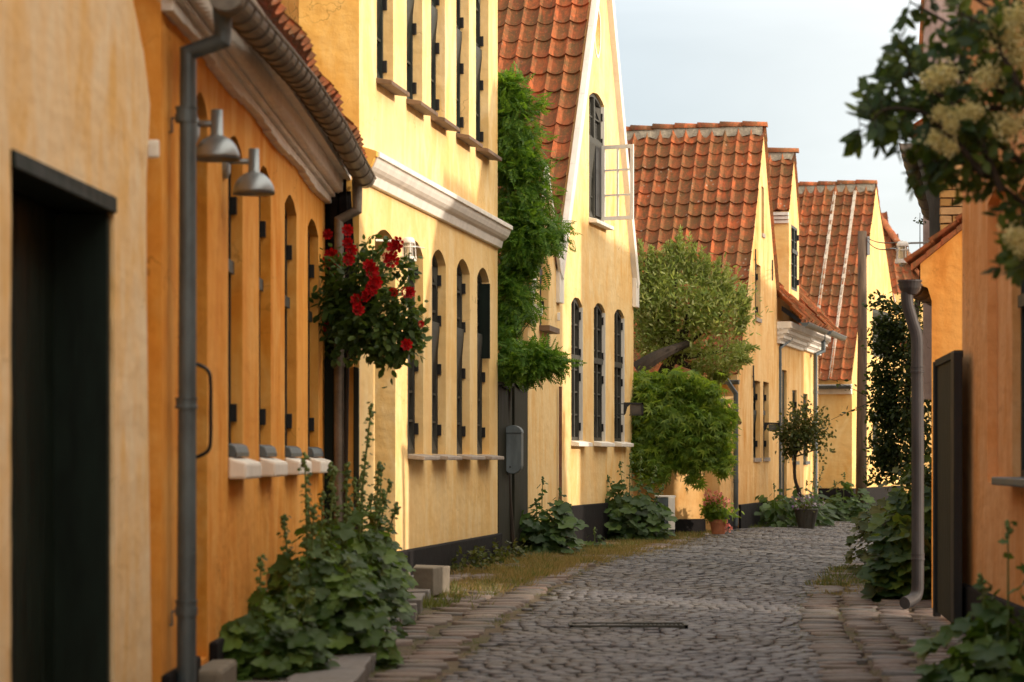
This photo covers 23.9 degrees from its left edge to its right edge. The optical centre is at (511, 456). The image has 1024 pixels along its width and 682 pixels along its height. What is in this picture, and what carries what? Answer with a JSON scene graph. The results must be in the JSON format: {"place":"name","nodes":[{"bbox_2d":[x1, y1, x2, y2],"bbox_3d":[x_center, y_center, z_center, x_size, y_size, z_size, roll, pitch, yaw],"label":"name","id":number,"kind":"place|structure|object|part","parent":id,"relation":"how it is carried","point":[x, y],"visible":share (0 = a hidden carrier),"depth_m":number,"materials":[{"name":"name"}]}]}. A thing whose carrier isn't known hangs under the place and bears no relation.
{"place":"outdoors","nodes":[
{"label":"outdoors","id":0,"kind":"place"},
{"bbox_2d":[441,521,872,681],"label":"road","id":1,"kind":"structure","parent":0,"point":[735,608],"depth_m":14.52,"materials":[{"name":"stone"}]},
{"bbox_2d":[568,622,687,631],"bbox_3d":[0.659,0.969,13.763,0.670,0.038,0.240,0,0,0],"label":"drain grate","id":2,"kind":"object","parent":1,"relation":"on","point":[678,625],"visible":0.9,"depth_m":13.64,"materials":[{"name":"metal"}]},
{"bbox_2d":[709,519,727,533],"bbox_3d":[2.407,0.814,28.200,0.220,0.172,0.220,0,0,0],"label":"flower pot","id":3,"kind":"object","parent":1,"relation":"on","point":[718,526],"visible":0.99,"depth_m":28.12,"materials":[{"name":"ceramic"}]},
{"bbox_2d":[699,488,743,532],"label":"geranium","id":4,"kind":"object","parent":3,"relation":"in","point":[712,508],"visible":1,"depth_m":28.13,"materials":[{"name":"green plant"}]},
{"bbox_2d":[766,394,837,507],"bbox_3d":[3.895,0.018,32.482,0.989,1.723,0.704,0,0,0],"label":"standard tree","id":5,"kind":"object","parent":1,"relation":"on","point":[810,426],"visible":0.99,"depth_m":32.40,"materials":[{"name":"green plant"}]},
{"bbox_2d":[789,492,823,528],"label":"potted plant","id":6,"kind":"object","parent":1,"relation":"on","point":[806,515],"visible":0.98,"depth_m":31.24,"materials":[{"name":"green plant"}]},
{"bbox_2d":[369,534,972,681],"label":"ground","id":7,"kind":"structure","parent":0,"point":[434,632],"depth_m":13.54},
{"bbox_2d":[0,0,158,681],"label":"house","id":8,"kind":"structure","parent":7,"relation":"on","point":[78,148],"depth_m":8.02,"materials":[{"name":"yellow paint"}]},
{"bbox_2d":[10,191,54,681],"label":"door","id":9,"kind":"structure","parent":8,"relation":"in","point":[32,221],"depth_m":7.74,"materials":[{"name":"green paint"}]},
{"bbox_2d":[133,0,376,681],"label":"house","id":10,"kind":"structure","parent":7,"relation":"on","point":[235,354],"depth_m":10.65,"materials":[{"name":"orange paint"}]},
{"bbox_2d":[196,362,212,458],"bbox_3d":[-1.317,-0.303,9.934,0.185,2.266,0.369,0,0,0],"label":"handle","id":11,"kind":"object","parent":10,"relation":"in","point":[202,366],"depth_m":9.89,"materials":[{"name":"black metal"}]},
{"bbox_2d":[196,109,239,162],"bbox_3d":[-1.184,-1.287,9.659,0.194,0.202,0.185,0,0,0],"label":"wall lamp","id":12,"kind":"object","parent":10,"relation":"attached to","point":[216,146],"visible":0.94,"depth_m":9.63,"materials":[{"name":"metal"}]},
{"bbox_2d":[228,170,261,478],"bbox_3d":[-1.279,-0.684,11.091,0.202,1.569,0.589,0,0,0],"label":"window","id":13,"kind":"structure","parent":10,"relation":"in","point":[238,468],"depth_m":11.30,"materials":[{"name":"grey paint"}]},
{"bbox_2d":[222,148,274,196],"bbox_3d":[-1.157,-1.257,10.640,0.227,0.202,0.185,0,0,0],"label":"wall lamp","id":14,"kind":"object","parent":10,"relation":"attached to","point":[253,181],"visible":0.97,"depth_m":10.60,"materials":[{"name":"metal"}]},
{"bbox_2d":[259,196,287,476],"bbox_3d":[-1.267,-0.687,12.298,0.202,1.574,0.593,0,0,0],"label":"window","id":15,"kind":"structure","parent":10,"relation":"in","point":[271,467],"depth_m":12.37,"materials":[{"name":"grey paint"}]},
{"bbox_2d":[285,207,311,474],"bbox_3d":[-1.254,-0.682,13.584,0.204,1.565,0.710,0,0,0],"label":"window","id":16,"kind":"structure","parent":10,"relation":"in","point":[292,453],"depth_m":13.85,"materials":[{"name":"grey paint"}]},
{"bbox_2d":[308,231,330,472],"bbox_3d":[-1.241,-0.682,14.947,0.204,1.564,0.760,0,0,0],"label":"window","id":17,"kind":"structure","parent":10,"relation":"in","point":[319,465],"depth_m":15.24,"materials":[{"name":"grey paint"}]},
{"bbox_2d":[324,359,358,535],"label":"side gate","id":18,"kind":"structure","parent":10,"relation":"attached to","point":[353,443],"depth_m":15.70,"materials":[{"name":"brown paint"}]},
{"bbox_2d":[218,554,339,680],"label":"hollyhock","id":19,"kind":"object","parent":7,"relation":"on","point":[295,645],"visible":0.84,"depth_m":10.47,"materials":[{"name":"green plant"}]},
{"bbox_2d":[247,452,360,654],"bbox_3d":[-1.013,0.523,11.604,0.663,1.096,0.689,0,0,0],"label":"hollyhock","id":20,"kind":"object","parent":7,"relation":"on","point":[317,568],"visible":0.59,"depth_m":11.53,"materials":[{"name":"green plant"}]},
{"bbox_2d":[267,465,392,629],"bbox_3d":[-0.979,0.552,12.505,0.741,1.014,0.715,0,0,0],"label":"hollyhock","id":21,"kind":"object","parent":7,"relation":"on","point":[361,571],"visible":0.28,"depth_m":12.48,"materials":[{"name":"green plant"}]},
{"bbox_2d":[236,575,430,681],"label":"kerb","id":22,"kind":"structure","parent":7,"relation":"on","point":[357,667],"depth_m":10.63,"materials":[{"name":"stone"}]},
{"bbox_2d":[325,179,354,366],"bbox_3d":[-1.108,-0.660,15.760,0.264,3.120,0.080,0,0,0],"label":"timber screen","id":23,"kind":"object","parent":22,"relation":"on","point":[341,202],"visible":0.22,"depth_m":15.72,"materials":[{"name":"black wood"}]},
{"bbox_2d":[308,224,432,513],"bbox_3d":[-0.951,-0.286,15.336,1.063,2.372,0.681,0,0,42],"label":"climbing rose","id":24,"kind":"object","parent":22,"relation":"on","point":[355,319],"visible":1,"depth_m":15.15,"materials":[{"name":"green plant"}]},
{"bbox_2d":[282,555,403,670],"bbox_3d":[-0.854,0.764,11.597,0.662,0.579,0.655,0,0,30],"label":"hollyhock","id":25,"kind":"object","parent":7,"relation":"on","point":[365,631],"visible":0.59,"depth_m":11.47,"materials":[{"name":"green plant"}]},
{"bbox_2d":[298,401,413,638],"bbox_3d":[-0.885,0.381,13.178,0.760,1.368,0.750,0,0,33],"label":"hollyhock","id":26,"kind":"object","parent":7,"relation":"on","point":[391,578],"visible":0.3,"depth_m":13.17,"materials":[{"name":"green plant"}]},
{"bbox_2d":[351,463,415,598],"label":"hollyhock","id":27,"kind":"object","parent":7,"relation":"on","point":[409,568],"visible":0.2,"depth_m":15.00,"materials":[{"name":"green plant"}]},
{"bbox_2d":[351,461,418,625],"bbox_3d":[-0.850,0.552,13.899,0.632,1.062,0.627,0,0,37],"label":"hollyhock","id":28,"kind":"object","parent":7,"relation":"on","point":[411,582],"visible":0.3,"depth_m":13.89,"materials":[{"name":"green plant"}]},
{"bbox_2d":[281,0,512,574],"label":"house","id":29,"kind":"structure","parent":7,"relation":"on","point":[414,83],"depth_m":18.16,"materials":[{"name":"paint"}]},
{"bbox_2d":[376,0,409,96],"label":"window","id":30,"kind":"structure","parent":29,"relation":"in","point":[389,85],"depth_m":16.75,"materials":[{"name":"grey paint"}]},
{"bbox_2d":[375,237,424,262],"bbox_3d":[-0.766,-1.393,16.315,0.345,0.188,0.111,0,0,-28],"label":"street lamp","id":31,"kind":"object","parent":29,"relation":"attached to","point":[408,245],"visible":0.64,"depth_m":16.32,"materials":[{"name":"white metal"}]},
{"bbox_2d":[406,0,437,116],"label":"window","id":32,"kind":"structure","parent":29,"relation":"in","point":[424,109],"depth_m":17.70,"materials":[{"name":"grey paint"}]},
{"bbox_2d":[407,252,439,459],"bbox_3d":[-0.695,-0.770,17.526,0.245,1.589,0.571,0,0,10],"label":"window","id":33,"kind":"structure","parent":29,"relation":"in","point":[413,428],"depth_m":17.76,"materials":[{"name":"paint"}]},
{"bbox_2d":[431,0,459,131],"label":"window","id":34,"kind":"structure","parent":29,"relation":"in","point":[443,122],"depth_m":18.53,"materials":[{"name":"grey paint"}]},
{"bbox_2d":[432,255,461,459],"bbox_3d":[-0.550,-0.774,18.372,0.245,1.598,0.558,0,0,10],"label":"window","id":35,"kind":"structure","parent":29,"relation":"in","point":[436,279],"depth_m":18.59,"materials":[{"name":"paint"}]},
{"bbox_2d":[456,0,482,147],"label":"window","id":36,"kind":"structure","parent":29,"relation":"in","point":[469,140],"depth_m":19.53,"materials":[{"name":"grey paint"}]},
{"bbox_2d":[457,263,484,459],"bbox_3d":[-0.385,-0.778,19.340,0.245,1.604,0.579,0,0,10],"label":"window","id":37,"kind":"structure","parent":29,"relation":"in","point":[461,288],"depth_m":19.58,"materials":[{"name":"paint"}]},
{"bbox_2d":[476,0,501,160],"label":"window","id":38,"kind":"structure","parent":29,"relation":"in","point":[486,152],"depth_m":20.42,"materials":[{"name":"grey paint"}]},
{"bbox_2d":[477,273,503,459],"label":"window","id":39,"kind":"structure","parent":29,"relation":"in","point":[480,375],"depth_m":20.44,"materials":[{"name":"paint"}]},
{"bbox_2d":[450,545,495,572],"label":"weed","id":40,"kind":"object","parent":7,"relation":"on","point":[473,562],"visible":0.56,"depth_m":18.69,"materials":[{"name":"green plant"}]},
{"bbox_2d":[473,541,518,565],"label":"weed","id":41,"kind":"object","parent":7,"relation":"on","point":[498,558],"visible":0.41,"depth_m":19.59,"materials":[{"name":"green plant"}]},
{"bbox_2d":[492,538,531,557],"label":"weed","id":42,"kind":"object","parent":7,"relation":"on","point":[520,553],"visible":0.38,"depth_m":20.49,"materials":[{"name":"green plant"}]},
{"bbox_2d":[498,166,562,543],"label":"house","id":43,"kind":"structure","parent":7,"relation":"on","point":[543,432],"depth_m":23.36,"materials":[{"name":"paint"}]},
{"bbox_2d":[539,262,559,333],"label":"window","id":44,"kind":"structure","parent":43,"relation":"in","point":[549,329],"depth_m":23.25,"materials":[{"name":"paint"}]},
{"bbox_2d":[497,61,585,554],"bbox_3d":[0.127,-1.293,21.218,1.057,4.392,1.144,0,0,0],"label":"wisteria","id":45,"kind":"object","parent":7,"relation":"on","point":[530,242],"visible":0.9,"depth_m":21.07,"materials":[{"name":"green plant"}]},
{"bbox_2d":[518,476,588,554],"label":"hollyhock","id":46,"kind":"object","parent":7,"relation":"on","point":[544,535],"visible":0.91,"depth_m":21.88,"materials":[{"name":"green plant"}]},
{"bbox_2d":[498,0,639,542],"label":"house","id":47,"kind":"structure","parent":7,"relation":"on","point":[566,52],"depth_m":25.70,"materials":[{"name":"paint"}]},
{"bbox_2d":[571,298,592,446],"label":"window","id":48,"kind":"structure","parent":47,"relation":"in","point":[576,312],"depth_m":25.23,"materials":[{"name":"paint"}]},
{"bbox_2d":[594,304,614,446],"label":"window","id":49,"kind":"structure","parent":47,"relation":"in","point":[599,317],"depth_m":26.37,"materials":[{"name":"paint"}]},
{"bbox_2d":[589,93,633,229],"bbox_3d":[1.052,-3.188,25.973,0.455,1.425,0.912,0,0,14],"label":"window","id":50,"kind":"structure","parent":47,"relation":"in","point":[597,147],"depth_m":26.11,"materials":[{"name":"paint"}]},
{"bbox_2d":[614,310,633,446],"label":"window","id":51,"kind":"structure","parent":47,"relation":"in","point":[619,324],"depth_m":27.41,"materials":[{"name":"paint"}]},
{"bbox_2d":[615,402,642,415],"bbox_3d":[1.306,-0.533,26.976,0.317,0.146,0.106,0,0,0],"label":"wall lantern","id":52,"kind":"object","parent":47,"relation":"attached to","point":[636,409],"depth_m":26.94,"materials":[{"name":"black metal"}]},
{"bbox_2d":[604,452,677,540],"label":"hollyhock","id":53,"kind":"object","parent":7,"relation":"on","point":[643,510],"visible":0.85,"depth_m":26.26,"materials":[{"name":"green plant"}]},
{"bbox_2d":[437,528,864,598],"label":"dry grass","id":54,"kind":"structure","parent":7,"relation":"on","point":[563,566],"depth_m":19.51,"materials":[{"name":"plant"}]},
{"bbox_2d":[365,520,944,681],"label":"grass","id":55,"kind":"structure","parent":7,"relation":"on","point":[427,602],"depth_m":17.38,"materials":[{"name":"green plant"}]},
{"bbox_2d":[633,470,705,532],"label":"garden wall","id":56,"kind":"structure","parent":7,"relation":"on","point":[687,511],"depth_m":28.43,"materials":[{"name":"yellow paint"}]},
{"bbox_2d":[630,364,741,492],"bbox_3d":[1.867,-0.307,28.041,1.598,1.516,1.004,0,0,0],"label":"creeper","id":57,"kind":"object","parent":56,"relation":"attached to","point":[684,425],"visible":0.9,"depth_m":27.79,"materials":[{"name":"green plant"}]},
{"bbox_2d":[626,121,779,528],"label":"house","id":58,"kind":"structure","parent":7,"relation":"on","point":[708,185],"depth_m":32.13,"materials":[{"name":"yellow paint"}]},
{"bbox_2d":[753,381,761,461],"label":"window","id":59,"kind":"structure","parent":58,"relation":"in","point":[755,396],"depth_m":32.17,"materials":[{"name":"black paint"}]},
{"bbox_2d":[755,270,761,322],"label":"window","id":60,"kind":"structure","parent":58,"relation":"in","point":[759,320],"depth_m":32.21,"materials":[{"name":"paint"}]},
{"bbox_2d":[761,194,765,237],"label":"window","id":61,"kind":"structure","parent":58,"relation":"in","point":[763,235],"depth_m":32.54,"materials":[{"name":"paint"}]},
{"bbox_2d":[763,383,769,460],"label":"window","id":62,"kind":"structure","parent":58,"relation":"in","point":[764,396],"depth_m":32.97,"materials":[{"name":"paint"}]},
{"bbox_2d":[764,422,779,430],"bbox_3d":[3.510,-0.405,32.676,0.206,0.118,0.101,0,0,0],"label":"wall lantern","id":63,"kind":"object","parent":58,"relation":"attached to","point":[770,424],"depth_m":32.63,"materials":[{"name":"black metal"}]},
{"bbox_2d":[633,225,772,384],"bbox_3d":[2.166,-0.941,29.142,2.010,3.706,1.881,0,0,0],"label":"apple tree","id":64,"kind":"object","parent":7,"relation":"on","point":[659,293],"visible":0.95,"depth_m":28.95,"materials":[{"name":"green plant"}]},
{"bbox_2d":[704,396,741,530],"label":"gate pier","id":65,"kind":"structure","parent":7,"relation":"on","point":[725,488],"depth_m":29.44,"materials":[{"name":"yellow paint"}]},
{"bbox_2d":[754,483,805,526],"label":"hosta","id":66,"kind":"object","parent":7,"relation":"on","point":[767,513],"visible":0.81,"depth_m":31.62,"materials":[{"name":"green plant"}]},
{"bbox_2d":[768,147,828,518],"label":"house","id":67,"kind":"structure","parent":7,"relation":"on","point":[793,337],"depth_m":34.95,"materials":[{"name":"yellow paint"}]},
{"bbox_2d":[782,371,783,495],"bbox_3d":[3.834,-0.163,34.546,0.045,2.127,0.507,0,0,14],"label":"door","id":68,"kind":"structure","parent":67,"relation":"in","point":[782,371],"depth_m":34.60,"materials":[{"name":"grey paint"}]},
{"bbox_2d":[791,225,798,291],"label":"window","id":69,"kind":"structure","parent":67,"relation":"in","point":[794,237],"depth_m":35.42,"materials":[{"name":"grey paint"}]},
{"bbox_2d":[792,390,799,464],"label":"window","id":70,"kind":"structure","parent":67,"relation":"in","point":[793,392],"depth_m":35.83,"materials":[{"name":"black paint"}]},
{"bbox_2d":[770,480,839,525],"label":"hosta","id":71,"kind":"object","parent":7,"relation":"on","point":[829,521],"visible":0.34,"depth_m":32.63,"materials":[{"name":"green plant"}]},
{"bbox_2d":[786,453,827,522],"bbox_3d":[4.213,0.504,34.164,0.704,1.118,0.729,0,0,0],"label":"mallow","id":72,"kind":"object","parent":7,"relation":"on","point":[816,496],"visible":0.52,"depth_m":34.18,"materials":[{"name":"green plant"}]},
{"bbox_2d":[799,284,846,496],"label":"house","id":73,"kind":"structure","parent":7,"relation":"on","point":[816,346],"depth_m":37.36,"materials":[{"name":"yellow paint"}]},
{"bbox_2d":[803,394,809,463],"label":"window","id":74,"kind":"structure","parent":73,"relation":"in","point":[804,401],"depth_m":36.98,"materials":[{"name":"black paint"}]},
{"bbox_2d":[808,472,875,520],"bbox_3d":[4.958,0.646,36.002,1.169,0.844,1.139,0,0,0],"label":"mallow","id":75,"kind":"object","parent":7,"relation":"on","point":[848,510],"visible":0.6,"depth_m":35.78,"materials":[{"name":"green plant"}]},
{"bbox_2d":[798,179,900,512],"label":"house","id":76,"kind":"structure","parent":7,"relation":"on","point":[837,216],"depth_m":41.22,"materials":[{"name":"yellow paint"}]},
{"bbox_2d":[872,414,876,450],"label":"window","id":77,"kind":"structure","parent":76,"relation":"in","point":[874,427],"depth_m":41.85,"materials":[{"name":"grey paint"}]},
{"bbox_2d":[872,309,890,356],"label":"window","id":78,"kind":"structure","parent":76,"relation":"in","point":[875,313],"depth_m":42.00,"materials":[{"name":"grey paint"}]},
{"bbox_2d":[856,231,869,508],"bbox_3d":[5.262,-1.193,36.300,0.214,4.386,0.172,0,0,0],"label":"utility pole","id":79,"kind":"object","parent":7,"relation":"on","point":[863,253],"visible":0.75,"depth_m":36.24,"materials":[{"name":"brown wood"}]},
{"bbox_2d":[867,237,897,249],"bbox_3d":[4.079,-2.421,26.900,0.011,1.741,18.764,0,0,8],"label":"overhead cable","id":80,"kind":"object","parent":79,"relation":"attached to","point":[882,242],"visible":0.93,"depth_m":24.00,"materials":[{"name":"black metal"}]},
{"bbox_2d":[825,217,931,519],"bbox_3d":[3.620,-0.607,22.252,1.301,3.028,2.655,0,0,0],"label":"climbing shrub","id":81,"kind":"object","parent":7,"relation":"on","point":[886,405],"visible":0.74,"depth_m":22.91,"materials":[{"name":"green plant"}]},
{"bbox_2d":[844,466,931,574],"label":"shrub","id":82,"kind":"object","parent":7,"relation":"on","point":[863,554],"visible":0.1,"depth_m":20.76,"materials":[{"name":"green plant"}]},
{"bbox_2d":[856,513,931,601],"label":"hydrangea","id":83,"kind":"object","parent":7,"relation":"on","point":[886,571],"visible":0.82,"depth_m":16.86,"materials":[{"name":"green plant"}]},
{"bbox_2d":[865,455,931,582],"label":"hydrangea","id":84,"kind":"object","parent":7,"relation":"on","point":[899,500],"visible":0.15,"depth_m":18.51,"materials":[{"name":"green plant"}]},
{"bbox_2d":[897,213,961,608],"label":"house","id":85,"kind":"structure","parent":7,"relation":"on","point":[936,260],"depth_m":15.99,"materials":[{"name":"paint"}]},
{"bbox_2d":[890,241,927,266],"bbox_3d":[3.030,-1.540,17.814,0.125,0.314,0.696,0,0,43],"label":"street lamp","id":86,"kind":"object","parent":85,"relation":"attached to","point":[902,250],"visible":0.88,"depth_m":17.57,"materials":[{"name":"white metal"}]},
{"bbox_2d":[899,96,961,236],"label":"house","id":87,"kind":"structure","parent":7,"relation":"on","point":[939,213],"depth_m":18.25,"materials":[{"name":"brick"}]},
{"bbox_2d":[907,519,1023,681],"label":"hollyhock","id":88,"kind":"object","parent":7,"relation":"on","point":[995,653],"visible":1,"depth_m":9.86,"materials":[{"name":"green plant"}]},
{"bbox_2d":[962,0,1023,643],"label":"house","id":89,"kind":"structure","parent":7,"relation":"on","point":[993,407],"depth_m":12.95,"materials":[{"name":"paint"}]},
{"bbox_2d":[991,212,1023,486],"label":"window","id":90,"kind":"structure","parent":89,"relation":"in","point":[1003,481],"depth_m":12.02,"materials":[{"name":"grey paint"}]},
{"bbox_2d":[366,533,1009,681],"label":"pavement","id":91,"kind":"structure","parent":0,"point":[838,649],"depth_m":13.84,"materials":[{"name":"grey stone"}]},
{"bbox_2d":[413,565,449,595],"bbox_3d":[-0.538,0.828,16.240,0.242,0.185,0.514,0,0,0],"label":"stone block","id":92,"kind":"object","parent":91,"relation":"on","point":[435,579],"depth_m":16.04,"materials":[{"name":"stone"}]},
{"bbox_2d":[498,382,529,555],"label":"garden gate","id":93,"kind":"structure","parent":91,"relation":"on","point":[518,416],"depth_m":21.46,"materials":[{"name":"brown paint"}]},
{"bbox_2d":[506,425,523,473],"bbox_3d":[0.014,-0.064,21.295,0.182,0.426,0.140,0,0,0],"label":"mailbox","id":94,"kind":"object","parent":93,"relation":"attached to","point":[514,449],"visible":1,"depth_m":21.24,"materials":[{"name":"grey metal"}]},
{"bbox_2d":[580,527,612,546],"bbox_3d":[0.791,0.822,23.992,0.406,0.255,0.344,0,0,33],"label":"mallow","id":95,"kind":"object","parent":91,"relation":"on","point":[593,542],"visible":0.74,"depth_m":23.97,"materials":[{"name":"green plant"}]},
{"bbox_2d":[654,495,675,535],"bbox_3d":[1.730,0.669,27.344,0.230,0.463,0.232,0,0,0],"label":"cable cabinet","id":96,"kind":"object","parent":91,"relation":"on","point":[668,501],"visible":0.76,"depth_m":27.23,"materials":[{"name":"grey metal"}]},
{"bbox_3d":[1.798,0.639,27.238,0.075,0.363,0.020,0,0,0],"label":"door","id":97,"kind":"part","parent":96,"relation":"part of","materials":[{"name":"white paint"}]},
{"bbox_2d":[919,0,959,399],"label":"house","id":98,"kind":"structure","parent":91,"relation":"on","point":[929,30],"depth_m":21.00,"materials":[{"name":"paint"}]},
{"bbox_2d":[933,350,962,630],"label":"garden gate","id":99,"kind":"structure","parent":91,"relation":"on","point":[947,486],"depth_m":14.21,"materials":[{"name":"black wood"}]},
{"bbox_2d":[614,0,922,253],"label":"sky","id":100,"kind":"structure","parent":0,"point":[792,66],"materials":[{"name":"white"}]},
{"bbox_2d":[881,211,931,491],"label":"house","id":101,"kind":"structure","parent":0,"point":[897,272],"depth_m":51.67,"materials":[{"name":"ceramic"}]},
{"bbox_2d":[838,0,1023,287],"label":"elder branch","id":102,"kind":"object","parent":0,"point":[972,127],"visible":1,"depth_m":8.21,"materials":[{"name":"green plant"}]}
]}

